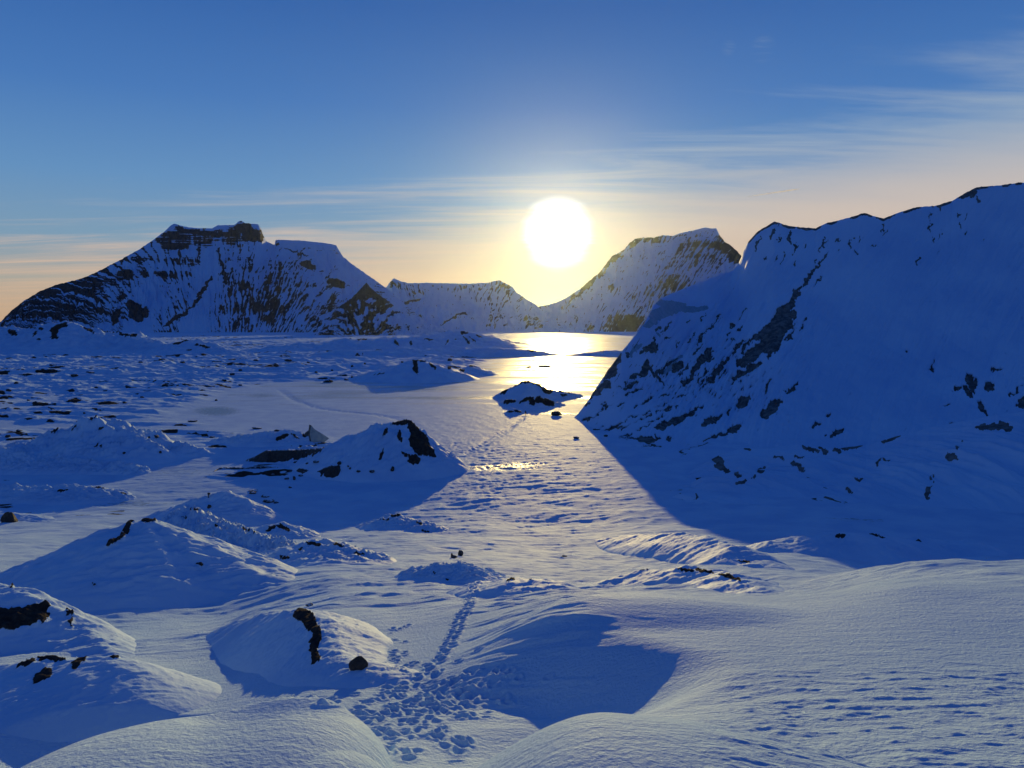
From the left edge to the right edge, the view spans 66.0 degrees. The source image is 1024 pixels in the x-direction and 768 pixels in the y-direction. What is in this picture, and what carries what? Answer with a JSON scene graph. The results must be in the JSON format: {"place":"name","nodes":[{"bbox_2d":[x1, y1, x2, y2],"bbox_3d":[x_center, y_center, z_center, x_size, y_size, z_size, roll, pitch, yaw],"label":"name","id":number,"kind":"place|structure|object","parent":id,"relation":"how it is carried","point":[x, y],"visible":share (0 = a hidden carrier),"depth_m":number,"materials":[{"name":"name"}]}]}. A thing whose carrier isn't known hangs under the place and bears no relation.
{"place":"outdoors","nodes":[
{"label":"outdoors","id":0,"kind":"place"},
{"bbox_2d":[0,320,168,353],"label":"snow hill","id":1,"kind":"structure","parent":0,"point":[60,337],"depth_m":864.36,"materials":[{"name":"white snow"}]},
{"bbox_2d":[0,221,447,332],"bbox_3d":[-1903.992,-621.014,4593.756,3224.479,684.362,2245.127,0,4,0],"label":"mountain","id":2,"kind":"structure","parent":0,"point":[240,276],"depth_m":4161.24,"materials":[{"name":"white snow"}]},
{"bbox_2d":[315,283,430,334],"bbox_3d":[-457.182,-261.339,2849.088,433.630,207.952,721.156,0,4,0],"label":"mountain peak","id":3,"kind":"structure","parent":0,"point":[366,309],"depth_m":2626.03,"materials":[{"name":"white snow"}]},
{"bbox_2d":[242,330,532,351],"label":"snow hill","id":4,"kind":"structure","parent":0,"point":[455,339],"depth_m":1002.86,"materials":[{"name":"white snow"}]},
{"bbox_2d":[0,332,1023,767],"bbox_3d":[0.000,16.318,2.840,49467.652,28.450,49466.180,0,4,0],"label":"ground","id":5,"kind":"structure","parent":0,"point":[828,662],"depth_m":31.60,"materials":[{"name":"white snow"}]},
{"bbox_2d":[0,512,56,521],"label":"snow bank","id":6,"kind":"structure","parent":5,"relation":"on","point":[30,517],"depth_m":118.23,"materials":[{"name":"white snow"}]},
{"bbox_2d":[0,512,17,522],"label":"boulder","id":7,"kind":"object","parent":6,"relation":"on","point":[8,517],"visible":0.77,"depth_m":114.73,"materials":[{"name":"black stone"}]},
{"bbox_2d":[0,583,135,657],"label":"ice mound","id":8,"kind":"object","parent":5,"relation":"on","point":[32,619],"visible":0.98,"depth_m":33.44,"materials":[{"name":"white snow"}]},
{"bbox_2d":[0,482,135,505],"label":"snow bank","id":9,"kind":"structure","parent":5,"relation":"on","point":[47,495],"depth_m":134.14,"materials":[{"name":"white snow"}]},
{"bbox_2d":[0,447,151,475],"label":"snow bank","id":10,"kind":"structure","parent":5,"relation":"on","point":[16,461],"depth_m":159.31,"materials":[{"name":"white snow"}]},
{"bbox_2d":[4,415,210,465],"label":"ice mound","id":11,"kind":"object","parent":5,"relation":"on","point":[100,439],"visible":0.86,"depth_m":171.47,"materials":[{"name":"white snow"}]},
{"bbox_2d":[0,655,221,741],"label":"ice mound","id":12,"kind":"object","parent":5,"relation":"on","point":[51,698],"visible":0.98,"depth_m":22.66,"materials":[{"name":"white snow"}]},
{"bbox_2d":[0,518,297,612],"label":"ice mound","id":13,"kind":"object","parent":5,"relation":"on","point":[149,563],"visible":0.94,"depth_m":50.07,"materials":[{"name":"white snow"}]},
{"bbox_2d":[131,339,248,354],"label":"ice mound","id":14,"kind":"object","parent":5,"relation":"on","point":[197,346],"visible":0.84,"depth_m":825.53,"materials":[{"name":"white snow"}]},
{"bbox_2d":[144,490,282,526],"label":"ice mound","id":15,"kind":"object","parent":5,"relation":"on","point":[230,506],"visible":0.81,"depth_m":115.89,"materials":[{"name":"white snow"}]},
{"bbox_2d":[213,466,277,471],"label":"rock outcrop","id":16,"kind":"object","parent":5,"relation":"on","point":[254,467],"visible":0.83,"depth_m":163.53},
{"bbox_2d":[209,429,317,447],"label":"ice mound","id":17,"kind":"object","parent":5,"relation":"on","point":[281,437],"visible":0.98,"depth_m":196.62,"materials":[{"name":"white snow"}]},
{"bbox_2d":[160,505,371,553],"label":"snow ridge","id":18,"kind":"structure","parent":5,"relation":"on","point":[194,519],"depth_m":90.36,"materials":[{"name":"white snow"}]},
{"bbox_2d":[263,499,274,502],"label":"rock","id":19,"kind":"object","parent":5,"relation":"on","point":[268,500],"visible":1,"depth_m":134.69,"materials":[{"name":"black stone"}]},
{"bbox_2d":[245,447,324,462],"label":"rock outcrop","id":20,"kind":"object","parent":5,"relation":"on","point":[274,456],"visible":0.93,"depth_m":169.77,"materials":[{"name":"black stone"}]},
{"bbox_2d":[254,521,320,538],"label":"ice mound","id":21,"kind":"object","parent":5,"relation":"on","point":[287,530],"visible":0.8,"depth_m":99.61,"materials":[{"name":"white snow"}]},
{"bbox_2d":[206,608,418,688],"bbox_3d":[-7.962,9.906,29.778,5.549,4.437,17.944,-3,5,-34],"label":"ice mound","id":22,"kind":"object","parent":5,"relation":"on","point":[297,647],"visible":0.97,"depth_m":26.25,"materials":[{"name":"white snow"}]},
{"bbox_2d":[349,656,367,670],"bbox_3d":[-4.464,8.154,22.900,0.562,0.542,0.352,-1,4,-8],"label":"rock","id":23,"kind":"object","parent":22,"relation":"on","point":[358,663],"visible":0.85,"depth_m":22.76,"materials":[{"name":"black stone"}]},
{"bbox_2d":[305,425,328,442],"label":"ice block","id":24,"kind":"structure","parent":5,"relation":"on","point":[313,434],"depth_m":199.60,"materials":[{"name":"white ice"}]},
{"bbox_2d":[296,465,340,477],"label":"rock outcrop","id":25,"kind":"object","parent":5,"relation":"on","point":[332,471],"visible":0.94,"depth_m":154.62,"materials":[{"name":"black stone"}]},
{"bbox_2d":[259,538,396,566],"bbox_3d":[-16.992,14.624,66.341,11.636,3.532,16.740,-3,5,-38],"label":"ice mound","id":26,"kind":"object","parent":5,"relation":"on","point":[312,552],"visible":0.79,"depth_m":63.30,"materials":[{"name":"white snow"}]},
{"bbox_2d":[275,419,469,482],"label":"ice mound","id":27,"kind":"object","parent":5,"relation":"on","point":[408,450],"visible":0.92,"depth_m":158.93,"materials":[{"name":"white snow"}]},
{"bbox_2d":[354,513,448,532],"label":"snow bank","id":28,"kind":"structure","parent":5,"relation":"on","point":[397,521],"depth_m":108.45,"materials":[{"name":"white snow"}]},
{"bbox_2d":[348,360,499,382],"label":"ice mound","id":29,"kind":"object","parent":5,"relation":"on","point":[416,371],"visible":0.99,"depth_m":433.07,"materials":[{"name":"white snow"}]},
{"bbox_2d":[308,347,562,356],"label":"snow bank","id":30,"kind":"structure","parent":5,"relation":"on","point":[464,351],"depth_m":767.81,"materials":[{"name":"white snow"}]},
{"bbox_2d":[394,561,508,583],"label":"snow bank","id":31,"kind":"structure","parent":5,"relation":"on","point":[456,572],"depth_m":48.49,"materials":[{"name":"white snow"}]},
{"bbox_2d":[386,278,567,331],"bbox_3d":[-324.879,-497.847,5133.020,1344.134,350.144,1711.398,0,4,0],"label":"mountain plateau","id":32,"kind":"structure","parent":5,"relation":"on","point":[497,306],"depth_m":4629.67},
{"bbox_2d":[446,577,579,597],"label":"snow bank","id":33,"kind":"structure","parent":5,"relation":"on","point":[504,586],"depth_m":37.34,"materials":[{"name":"white snow"}]},
{"bbox_2d":[503,408,524,414],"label":"ice mound","id":34,"kind":"object","parent":5,"relation":"on","point":[512,411],"visible":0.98,"depth_m":269.44,"materials":[{"name":"white snow"}]},
{"bbox_2d":[498,395,564,406],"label":"ice mound","id":35,"kind":"object","parent":5,"relation":"on","point":[536,401],"visible":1,"depth_m":296.36,"materials":[{"name":"white snow"}]},
{"bbox_2d":[492,380,585,399],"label":"ice mound","id":36,"kind":"object","parent":5,"relation":"on","point":[521,390],"visible":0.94,"depth_m":327.24,"materials":[{"name":"white snow"}]},
{"bbox_2d":[551,411,561,415],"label":"rock","id":37,"kind":"object","parent":5,"relation":"on","point":[555,413],"visible":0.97,"depth_m":264.02,"materials":[{"name":"black stone"}]},
{"bbox_2d":[564,350,621,356],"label":"snow bank","id":38,"kind":"structure","parent":5,"relation":"on","point":[612,353],"depth_m":792.12,"materials":[{"name":"white snow"}]},
{"bbox_2d":[532,227,740,331],"bbox_3d":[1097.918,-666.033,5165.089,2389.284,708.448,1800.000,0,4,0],"label":"mountain massif","id":39,"kind":"structure","parent":5,"relation":"on","point":[630,285],"depth_m":4807.08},
{"bbox_2d":[593,565,783,593],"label":"snow bank","id":40,"kind":"structure","parent":5,"relation":"on","point":[723,580],"depth_m":45.00,"materials":[{"name":"white snow"}]},
{"bbox_2d":[594,532,794,569],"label":"snow bank","id":41,"kind":"structure","parent":5,"relation":"on","point":[684,548],"depth_m":77.05,"materials":[{"name":"white snow"}]},
{"bbox_2d":[747,532,1007,564],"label":"snow bank","id":42,"kind":"structure","parent":5,"relation":"on","point":[873,548],"depth_m":91.97,"materials":[{"name":"white snow"}]},
{"bbox_2d":[0,0,1023,321],"label":"sky","id":43,"kind":"structure","parent":0,"point":[524,145],"materials":[{"name":"blue"}]},
{"bbox_2d":[574,182,1023,459],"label":"glacier slope","id":44,"kind":"structure","parent":0,"point":[861,329],"depth_m":270.35,"materials":[{"name":"white snow"}]},
{"bbox_2d":[649,412,1023,513],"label":"glacier foot","id":45,"kind":"object","parent":44,"relation":"attached to","point":[978,463],"visible":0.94,"depth_m":149.22}
]}

